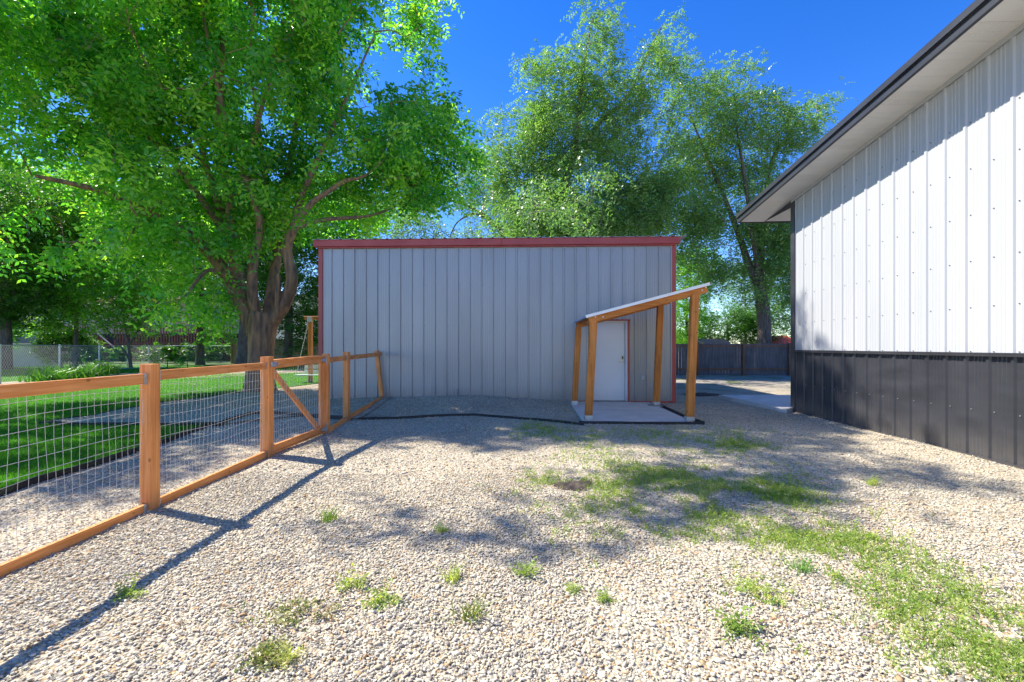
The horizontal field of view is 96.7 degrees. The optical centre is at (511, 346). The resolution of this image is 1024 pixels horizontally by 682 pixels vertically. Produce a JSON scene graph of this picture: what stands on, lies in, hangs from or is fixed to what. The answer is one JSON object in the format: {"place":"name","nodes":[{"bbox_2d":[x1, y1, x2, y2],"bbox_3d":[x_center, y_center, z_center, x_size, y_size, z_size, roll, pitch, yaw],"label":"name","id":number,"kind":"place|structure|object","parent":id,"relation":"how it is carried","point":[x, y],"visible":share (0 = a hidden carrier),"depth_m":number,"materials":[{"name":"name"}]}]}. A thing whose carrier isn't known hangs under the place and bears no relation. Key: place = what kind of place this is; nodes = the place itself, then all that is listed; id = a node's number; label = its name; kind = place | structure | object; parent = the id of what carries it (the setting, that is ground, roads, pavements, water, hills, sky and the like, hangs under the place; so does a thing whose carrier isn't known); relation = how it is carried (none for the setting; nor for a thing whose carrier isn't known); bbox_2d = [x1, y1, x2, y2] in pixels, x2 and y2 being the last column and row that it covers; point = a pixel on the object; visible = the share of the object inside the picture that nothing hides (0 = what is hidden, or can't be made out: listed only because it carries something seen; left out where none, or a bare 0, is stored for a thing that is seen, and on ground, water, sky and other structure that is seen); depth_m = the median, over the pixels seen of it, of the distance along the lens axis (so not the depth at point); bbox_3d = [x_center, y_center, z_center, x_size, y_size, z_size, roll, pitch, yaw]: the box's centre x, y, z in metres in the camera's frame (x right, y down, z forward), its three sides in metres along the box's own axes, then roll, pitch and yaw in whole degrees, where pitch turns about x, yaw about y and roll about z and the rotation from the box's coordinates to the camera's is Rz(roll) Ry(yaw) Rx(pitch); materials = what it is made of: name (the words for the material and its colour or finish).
{"place":"outdoors","nodes":[
{"label":"outdoors","id":0,"kind":"place"},
{"bbox_2d":[0,370,303,384],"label":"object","id":1,"kind":"structure","parent":0,"point":[281,371],"depth_m":23.16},
{"bbox_2d":[14,363,60,381],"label":"iris clump","id":2,"kind":"object","parent":1,"relation":"on","point":[33,379],"visible":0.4,"depth_m":18.49,"materials":[{"name":"green plant"}]},
{"bbox_2d":[26,364,79,381],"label":"iris clump","id":3,"kind":"object","parent":1,"relation":"on","point":[58,376],"visible":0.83,"depth_m":17.54,"materials":[{"name":"green plant"}]},
{"bbox_2d":[43,363,97,378],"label":"iris clump","id":4,"kind":"object","parent":1,"relation":"on","point":[75,374],"visible":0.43,"depth_m":19.82,"materials":[{"name":"green plant"}]},
{"bbox_2d":[55,364,99,378],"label":"iris clump","id":5,"kind":"object","parent":1,"relation":"on","point":[83,371],"visible":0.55,"depth_m":20.42,"materials":[{"name":"green plant"}]},
{"bbox_2d":[70,362,111,376],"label":"iris clump","id":6,"kind":"object","parent":1,"relation":"on","point":[99,373],"visible":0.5,"depth_m":21.79,"materials":[{"name":"green plant"}]},
{"bbox_2d":[81,354,117,370],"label":"shrub","id":7,"kind":"object","parent":1,"relation":"on","point":[95,362],"visible":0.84,"depth_m":22.46,"materials":[{"name":"green plant"}]},
{"bbox_2d":[103,362,117,374],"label":"shrub","id":8,"kind":"object","parent":1,"relation":"on","point":[110,367],"visible":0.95,"depth_m":22.44,"materials":[{"name":"green plant"}]},
{"bbox_2d":[0,360,317,492],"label":"lawn","id":9,"kind":"structure","parent":0,"point":[216,362],"depth_m":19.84,"materials":[{"name":"plant"}]},
{"bbox_2d":[13,344,63,366],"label":"garden wall","id":10,"kind":"structure","parent":9,"relation":"on","point":[26,356],"depth_m":31.85,"materials":[{"name":"paint"}]},
{"bbox_2d":[30,362,67,373],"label":"iris clump","id":11,"kind":"object","parent":9,"relation":"on","point":[50,367],"visible":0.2,"depth_m":22.47,"materials":[{"name":"green plant"}]},
{"bbox_2d":[0,156,102,369],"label":"background tree","id":12,"kind":"object","parent":9,"relation":"on","point":[9,307],"visible":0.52,"depth_m":27.79,"materials":[{"name":"green plant"}]},
{"bbox_2d":[26,328,107,366],"bbox_3d":[-30.796,0.079,31.711,4.178,2.802,3.905,0,0,2],"label":"shrub","id":13,"kind":"object","parent":9,"relation":"on","point":[45,356],"visible":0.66,"depth_m":30.95,"materials":[{"name":"green plant"}]},
{"bbox_2d":[0,0,152,132],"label":"leafy tree","id":14,"kind":"object","parent":9,"relation":"on","point":[8,31],"visible":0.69,"depth_m":11.19,"materials":[{"name":"green plant"}]},
{"bbox_2d":[0,159,183,367],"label":"background tree","id":15,"kind":"object","parent":9,"relation":"on","point":[76,333],"visible":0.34,"depth_m":29.10,"materials":[{"name":"green plant"}]},
{"bbox_2d":[80,347,118,360],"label":"shrub","id":16,"kind":"object","parent":9,"relation":"on","point":[106,349],"visible":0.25,"depth_m":38.08,"materials":[{"name":"green plant"}]},
{"bbox_2d":[23,201,190,367],"bbox_3d":[-26.113,-4.117,29.252,10.635,11.279,5.219,0,0,-10],"label":"young tree","id":17,"kind":"object","parent":9,"relation":"on","point":[138,322],"visible":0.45,"depth_m":29.01,"materials":[{"name":"green plant"}]},
{"bbox_2d":[97,362,129,374],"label":"iris clump","id":18,"kind":"object","parent":9,"relation":"on","point":[113,370],"visible":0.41,"depth_m":23.31,"materials":[{"name":"green plant"}]},
{"bbox_2d":[0,344,230,383],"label":"chain link fence","id":19,"kind":"object","parent":9,"relation":"on","point":[98,353],"visible":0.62,"depth_m":23.15,"materials":[{"name":"metal"}]},
{"bbox_2d":[107,344,152,361],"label":"shrub","id":20,"kind":"object","parent":9,"relation":"on","point":[122,352],"visible":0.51,"depth_m":38.37,"materials":[{"name":"green plant"}]},
{"bbox_2d":[138,341,182,361],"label":"shrub","id":21,"kind":"object","parent":9,"relation":"on","point":[168,347],"visible":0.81,"depth_m":38.60,"materials":[{"name":"green plant"}]},
{"bbox_2d":[146,345,190,368],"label":"shrub","id":22,"kind":"object","parent":9,"relation":"on","point":[158,360],"visible":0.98,"depth_m":27.03,"materials":[{"name":"green plant"}]},
{"bbox_2d":[110,177,261,364],"bbox_3d":[-25.979,-5.937,36.153,12.157,15.016,8.482,0,0,2],"label":"background tree","id":23,"kind":"object","parent":9,"relation":"on","point":[200,348],"visible":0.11,"depth_m":35.74,"materials":[{"name":"green plant"}]},
{"bbox_2d":[173,354,205,367],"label":"shrub","id":24,"kind":"object","parent":9,"relation":"on","point":[186,358],"visible":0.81,"depth_m":29.40,"materials":[{"name":"green plant"}]},
{"bbox_2d":[39,411,342,426],"bbox_3d":[-5.966,1.438,8.772,5.393,0.140,1.415,0,0,-19],"label":"bed edging","id":25,"kind":"object","parent":9,"relation":"on","point":[208,423],"visible":0.5,"depth_m":8.33,"materials":[{"name":"black plastic"}]},
{"bbox_2d":[172,341,218,362],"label":"shrub","id":26,"kind":"object","parent":9,"relation":"on","point":[192,348],"visible":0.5,"depth_m":39.55,"materials":[{"name":"green plant"}]},
{"bbox_2d":[205,340,230,362],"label":"shrub","id":27,"kind":"object","parent":9,"relation":"on","point":[226,348],"visible":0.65,"depth_m":39.62,"materials":[{"name":"green plant"}]},
{"bbox_2d":[0,0,495,391],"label":"locust tree","id":28,"kind":"object","parent":9,"relation":"on","point":[165,54],"visible":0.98,"depth_m":13.26,"materials":[{"name":"green plant"}]},
{"bbox_2d":[192,180,308,364],"bbox_3d":[-18.547,-5.208,31.855,9.586,13.570,7.873,0,0,2],"label":"background tree","id":29,"kind":"object","parent":9,"relation":"on","point":[242,349],"visible":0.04,"depth_m":31.37,"materials":[{"name":"plant"}]},
{"bbox_2d":[221,203,353,358],"bbox_3d":[-16.006,-5.089,33.407,10.477,13.325,8.606,0,0,2],"label":"background tree","id":30,"kind":"object","parent":9,"relation":"on","point":[309,292],"visible":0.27,"depth_m":32.79,"materials":[{"name":"green plant"}]},
{"bbox_2d":[306,170,424,238],"bbox_3d":[-12.122,-6.316,35.041,11.264,15.766,7.637,0,0,2],"label":"background tree","id":31,"kind":"object","parent":9,"relation":"on","point":[390,225],"visible":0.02,"depth_m":34.21,"materials":[{"name":"green plant"}]},
{"bbox_2d":[276,297,317,338],"bbox_3d":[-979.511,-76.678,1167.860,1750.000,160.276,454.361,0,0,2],"label":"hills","id":32,"kind":"structure","parent":0,"point":[278,335],"depth_m":1017.61,"materials":[{"name":"grey"}]},
{"bbox_2d":[0,0,974,343],"label":"sky","id":33,"kind":"structure","parent":0,"point":[812,43],"materials":[{"name":"blue"}]},
{"bbox_2d":[0,354,1023,681],"bbox_3d":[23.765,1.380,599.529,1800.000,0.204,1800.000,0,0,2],"label":"ground","id":34,"kind":"structure","parent":0,"point":[748,384],"depth_m":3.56,"materials":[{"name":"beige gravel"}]},
{"bbox_2d":[0,424,206,496],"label":"lawn edging","id":35,"kind":"object","parent":34,"relation":"on","point":[51,475],"visible":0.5,"depth_m":5.33,"materials":[{"name":"black plastic"}]},
{"bbox_2d":[110,572,148,601],"bbox_3d":[-2.240,1.427,2.674,0.176,0.172,0.219,0,0,-35],"label":"weed plant","id":36,"kind":"object","parent":34,"relation":"on","point":[129,591],"visible":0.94,"depth_m":2.66,"materials":[{"name":"green plant"}]},
{"bbox_2d":[13,282,263,361],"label":"house","id":37,"kind":"structure","parent":34,"relation":"on","point":[177,339],"depth_m":47.32,"materials":[{"name":"beige"}]},
{"bbox_2d":[149,308,172,324],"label":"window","id":38,"kind":"structure","parent":37,"relation":"in","point":[164,308],"depth_m":47.43,"materials":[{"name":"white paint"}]},
{"bbox_2d":[1,150,295,289],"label":"background tree","id":39,"kind":"object","parent":34,"relation":"on","point":[33,169],"visible":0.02,"depth_m":54.61,"materials":[{"name":"green plant"}]},
{"bbox_2d":[50,383,317,420],"bbox_3d":[-8.425,1.453,13.126,0.875,0.099,9.424,0,0,9],"label":"bed edging","id":40,"kind":"object","parent":34,"relation":"on","point":[161,401],"visible":0.27,"depth_m":11.31,"materials":[{"name":"black plastic"}]},
{"bbox_2d":[0,350,383,576],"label":"wire fence","id":41,"kind":"object","parent":34,"relation":"on","point":[148,378],"visible":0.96,"depth_m":4.01,"materials":[{"name":"brown wood"}]},
{"bbox_2d":[271,354,326,452],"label":"garden gate","id":42,"kind":"structure","parent":41,"relation":"attached to","point":[319,427],"depth_m":6.89,"materials":[{"name":"brown wood"}]},
{"bbox_2d":[54,384,389,424],"bbox_3d":[-5.838,1.391,16.208,6.107,0.129,15.917,0,0,2],"label":"gravel bed","id":43,"kind":"object","parent":34,"relation":"on","point":[311,390],"visible":0.41,"depth_m":10.50,"materials":[{"name":"grey gravel"}]},
{"bbox_2d":[304,316,317,382],"bbox_3d":[-6.766,0.138,17.878,2.850,2.644,0.149,0,0,2],"label":"swing frame","id":44,"kind":"object","parent":43,"relation":"on","point":[309,319],"visible":0.43,"depth_m":17.86,"materials":[{"name":"wood"}]},
{"bbox_2d":[293,324,317,378],"bbox_3d":[-7.631,0.116,17.949,1.700,2.322,0.625,0,0,2],"label":"porch swing","id":45,"kind":"object","parent":44,"relation":"hanging from","point":[314,367],"visible":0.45,"depth_m":17.86,"materials":[{"name":"wood"}]},
{"bbox_2d":[234,635,289,672],"bbox_3d":[-1.169,1.448,2.128,0.229,0.120,0.245,0,0,2],"label":"purslane mat","id":46,"kind":"object","parent":34,"relation":"on","point":[260,651],"visible":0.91,"depth_m":2.12,"materials":[{"name":"green plant"}]},
{"bbox_2d":[231,337,317,363],"bbox_3d":[-17.970,0.383,37.686,10.872,2.253,0.130,0,0,2],"label":"wood fence","id":47,"kind":"object","parent":34,"relation":"on","point":[278,355],"visible":0.11,"depth_m":37.78,"materials":[{"name":"brown wood"}]},
{"bbox_2d":[264,634,305,669],"bbox_3d":[-1.038,1.424,2.127,0.178,0.131,0.187,0,0,35],"label":"weed plant","id":48,"kind":"object","parent":34,"relation":"on","point":[288,655],"visible":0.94,"depth_m":2.11,"materials":[{"name":"green plant"}]},
{"bbox_2d":[226,593,346,631],"bbox_3d":[-1.228,1.440,2.464,0.594,0.109,0.295,0,0,2],"label":"purslane mat","id":49,"kind":"object","parent":34,"relation":"on","point":[299,600],"visible":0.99,"depth_m":2.44,"materials":[{"name":"green plant"}]},
{"bbox_2d":[316,501,343,523],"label":"grass tuft","id":50,"kind":"object","parent":34,"relation":"on","point":[329,516],"visible":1,"depth_m":3.82,"materials":[{"name":"green plant"}]},
{"bbox_2d":[334,562,370,592],"bbox_3d":[-0.963,1.418,2.763,0.217,0.202,0.176,0,0,-26],"label":"weed plant","id":51,"kind":"object","parent":34,"relation":"on","point":[356,582],"visible":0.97,"depth_m":2.76,"materials":[{"name":"green plant"}]},
{"bbox_2d":[360,577,401,611],"bbox_3d":[-0.733,1.457,2.598,0.239,0.182,0.247,0,0,29],"label":"weed plant","id":52,"kind":"object","parent":34,"relation":"on","point":[377,600],"visible":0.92,"depth_m":2.60,"materials":[{"name":"green plant"}]},
{"bbox_2d":[350,133,531,238],"bbox_3d":[-4.520,-6.537,31.350,14.230,16.194,6.025,0,0,2],"label":"elm tree","id":53,"kind":"object","parent":34,"relation":"on","point":[422,228],"visible":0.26,"depth_m":30.83,"materials":[{"name":"green plant"}]},
{"bbox_2d":[432,520,449,533],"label":"weed plant","id":54,"kind":"object","parent":34,"relation":"on","point":[440,529],"visible":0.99,"depth_m":3.58,"materials":[{"name":"green plant"}]},
{"bbox_2d":[433,560,475,584],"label":"grass tuft","id":55,"kind":"object","parent":34,"relation":"on","point":[451,572],"visible":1,"depth_m":2.85,"materials":[{"name":"green plant"}]},
{"bbox_2d":[423,585,503,626],"bbox_3d":[-0.230,1.403,2.402,0.540,0.133,0.365,0,0,-43],"label":"grass tuft","id":56,"kind":"object","parent":34,"relation":"on","point":[474,613],"visible":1,"depth_m":2.44,"materials":[{"name":"green plant"}]},
{"bbox_2d":[359,413,583,424],"bbox_3d":[-0.794,1.452,9.138,4.424,0.102,0.861,0,0,8],"label":"gravel edging","id":57,"kind":"object","parent":34,"relation":"on","point":[473,414],"visible":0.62,"depth_m":9.19,"materials":[{"name":"black plastic"}]},
{"bbox_2d":[312,235,685,402],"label":"metal shed","id":58,"kind":"structure","parent":34,"relation":"on","point":[469,316],"depth_m":11.81,"materials":[{"name":"grey paint"}]},
{"bbox_2d":[593,322,624,399],"bbox_3d":[2.480,0.387,11.782,0.868,2.057,0.102,0,0,2],"label":"door","id":59,"kind":"structure","parent":58,"relation":"in","point":[609,381],"depth_m":11.79,"materials":[{"name":"white paint"}]},
{"bbox_2d":[509,556,542,578],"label":"weed plant","id":60,"kind":"object","parent":34,"relation":"on","point":[525,569],"visible":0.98,"depth_m":2.91,"materials":[{"name":"green plant"}]},
{"bbox_2d":[551,480,590,490],"bbox_3d":[0.659,1.445,4.762,0.520,0.064,0.440,0,0,2],"label":"soil mound","id":61,"kind":"object","parent":34,"relation":"on","point":[568,485],"visible":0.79,"depth_m":4.70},
{"bbox_2d":[562,577,582,595],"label":"weed plant","id":62,"kind":"object","parent":34,"relation":"on","point":[571,586],"visible":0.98,"depth_m":2.71,"materials":[{"name":"green plant"}]},
{"bbox_2d":[461,0,715,237],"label":"elm tree","id":63,"kind":"object","parent":34,"relation":"on","point":[624,206],"visible":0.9,"depth_m":23.59,"materials":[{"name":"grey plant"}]},
{"bbox_2d":[595,586,620,602],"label":"weed plant","id":64,"kind":"object","parent":34,"relation":"on","point":[605,597],"visible":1,"depth_m":2.61,"materials":[{"name":"green plant"}]},
{"bbox_2d":[571,402,686,421],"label":"concrete slab","id":65,"kind":"structure","parent":34,"relation":"on","point":[624,411],"depth_m":9.72,"materials":[{"name":"concrete"}]},
{"bbox_2d":[571,282,709,421],"bbox_3d":[2.584,0.109,9.867,2.376,2.621,2.681,0,0,2],"label":"door canopy","id":66,"kind":"object","parent":65,"relation":"on","point":[592,320],"visible":1,"depth_m":8.66,"materials":[{"name":"wood"}]},
{"bbox_2d":[579,421,702,424],"bbox_3d":[2.401,1.446,8.511,2.282,0.094,0.020,0,0,5],"label":"slab edging","id":67,"kind":"object","parent":34,"relation":"on","point":[637,422],"visible":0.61,"depth_m":8.51,"materials":[{"name":"black plastic"}]},
{"bbox_2d":[660,403,704,424],"bbox_3d":[3.557,1.438,9.850,0.065,0.106,2.934,0,0,1],"label":"slab edging","id":68,"kind":"object","parent":34,"relation":"on","point":[678,413],"visible":0.4,"depth_m":9.62,"materials":[{"name":"black plastic"}]},
{"bbox_2d":[676,244,725,351],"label":"leafy tree","id":69,"kind":"object","parent":34,"relation":"on","point":[684,313],"visible":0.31,"depth_m":29.01,"materials":[{"name":"green plant"}]},
{"bbox_2d":[681,392,722,396],"bbox_3d":[5.735,1.442,13.697,1.500,0.108,1.100,0,0,2],"label":"soil mound","id":70,"kind":"object","parent":34,"relation":"on","point":[700,394],"visible":0.58,"depth_m":13.45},
{"bbox_2d":[698,339,730,343],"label":"outbuilding","id":71,"kind":"structure","parent":34,"relation":"on","point":[714,341],"depth_m":29.16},
{"bbox_2d":[676,302,789,353],"bbox_3d":[15.504,-0.790,32.353,9.545,4.616,5.040,0,0,2],"label":"leafy tree","id":72,"kind":"object","parent":34,"relation":"on","point":[746,328],"visible":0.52,"depth_m":31.50,"materials":[{"name":"green plant"}]},
{"bbox_2d":[676,343,790,375],"bbox_3d":[10.295,0.667,22.855,20.295,1.686,0.130,0,0,2],"label":"wood fence","id":73,"kind":"object","parent":34,"relation":"on","point":[743,359],"visible":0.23,"depth_m":22.84,"materials":[{"name":"wood"}]},
{"bbox_2d":[706,591,773,652],"bbox_3d":[1.169,1.398,2.326,0.317,0.226,0.346,0,0,2],"label":"weed plant","id":74,"kind":"object","parent":34,"relation":"on","point":[739,626],"visible":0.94,"depth_m":2.32,"materials":[{"name":"green plant"}]},
{"bbox_2d":[638,31,857,343],"bbox_3d":[13.171,-7.956,25.846,12.803,19.056,7.225,0,0,2],"label":"elm tree","id":75,"kind":"object","parent":34,"relation":"on","point":[763,243],"visible":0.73,"depth_m":25.26,"materials":[{"name":"green plant"}]},
{"bbox_2d":[472,416,1023,681],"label":"gravel weeds","id":76,"kind":"object","parent":34,"relation":"on","point":[838,536],"visible":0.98,"depth_m":3.34,"materials":[{"name":"green plant"}]},
{"bbox_2d":[711,262,790,333],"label":"leafy tree","id":77,"kind":"object","parent":34,"relation":"on","point":[737,303],"visible":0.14,"depth_m":35.67,"materials":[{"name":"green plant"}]},
{"bbox_2d":[719,395,792,412],"bbox_3d":[8.358,1.440,11.229,5.187,0.160,2.946,0,0,2],"label":"concrete pad","id":78,"kind":"object","parent":34,"relation":"on","point":[781,403],"visible":0.26,"depth_m":11.41,"materials":[{"name":"grey concrete"}]},
{"bbox_2d":[720,571,799,610],"bbox_3d":[1.444,1.428,2.695,0.327,0.142,0.391,0,0,-42],"label":"weed plant","id":79,"kind":"object","parent":34,"relation":"on","point":[755,588],"visible":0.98,"depth_m":2.67,"materials":[{"name":"green plant"}]},
{"bbox_2d":[749,227,790,336],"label":"leafy tree","id":80,"kind":"object","parent":34,"relation":"on","point":[779,322],"visible":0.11,"depth_m":29.36,"materials":[{"name":"green plant"}]},
{"bbox_2d":[755,335,790,343],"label":"outbuilding","id":81,"kind":"structure","parent":34,"relation":"on","point":[783,339],"depth_m":30.99,"materials":[{"name":"red metal"}]},
{"bbox_2d":[786,550,821,573],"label":"thistle plant","id":82,"kind":"object","parent":34,"relation":"on","point":[804,566],"visible":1,"depth_m":2.95,"materials":[{"name":"green plant"}]},
{"bbox_2d":[862,471,888,485],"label":"grass tuft","id":83,"kind":"object","parent":34,"relation":"on","point":[868,482],"visible":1,"depth_m":4.76,"materials":[{"name":"green plant"}]},
{"bbox_2d":[736,0,1023,469],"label":"pole barn","id":84,"kind":"structure","parent":34,"relation":"on","point":[896,199],"depth_m":6.75,"materials":[{"name":"white paint"}]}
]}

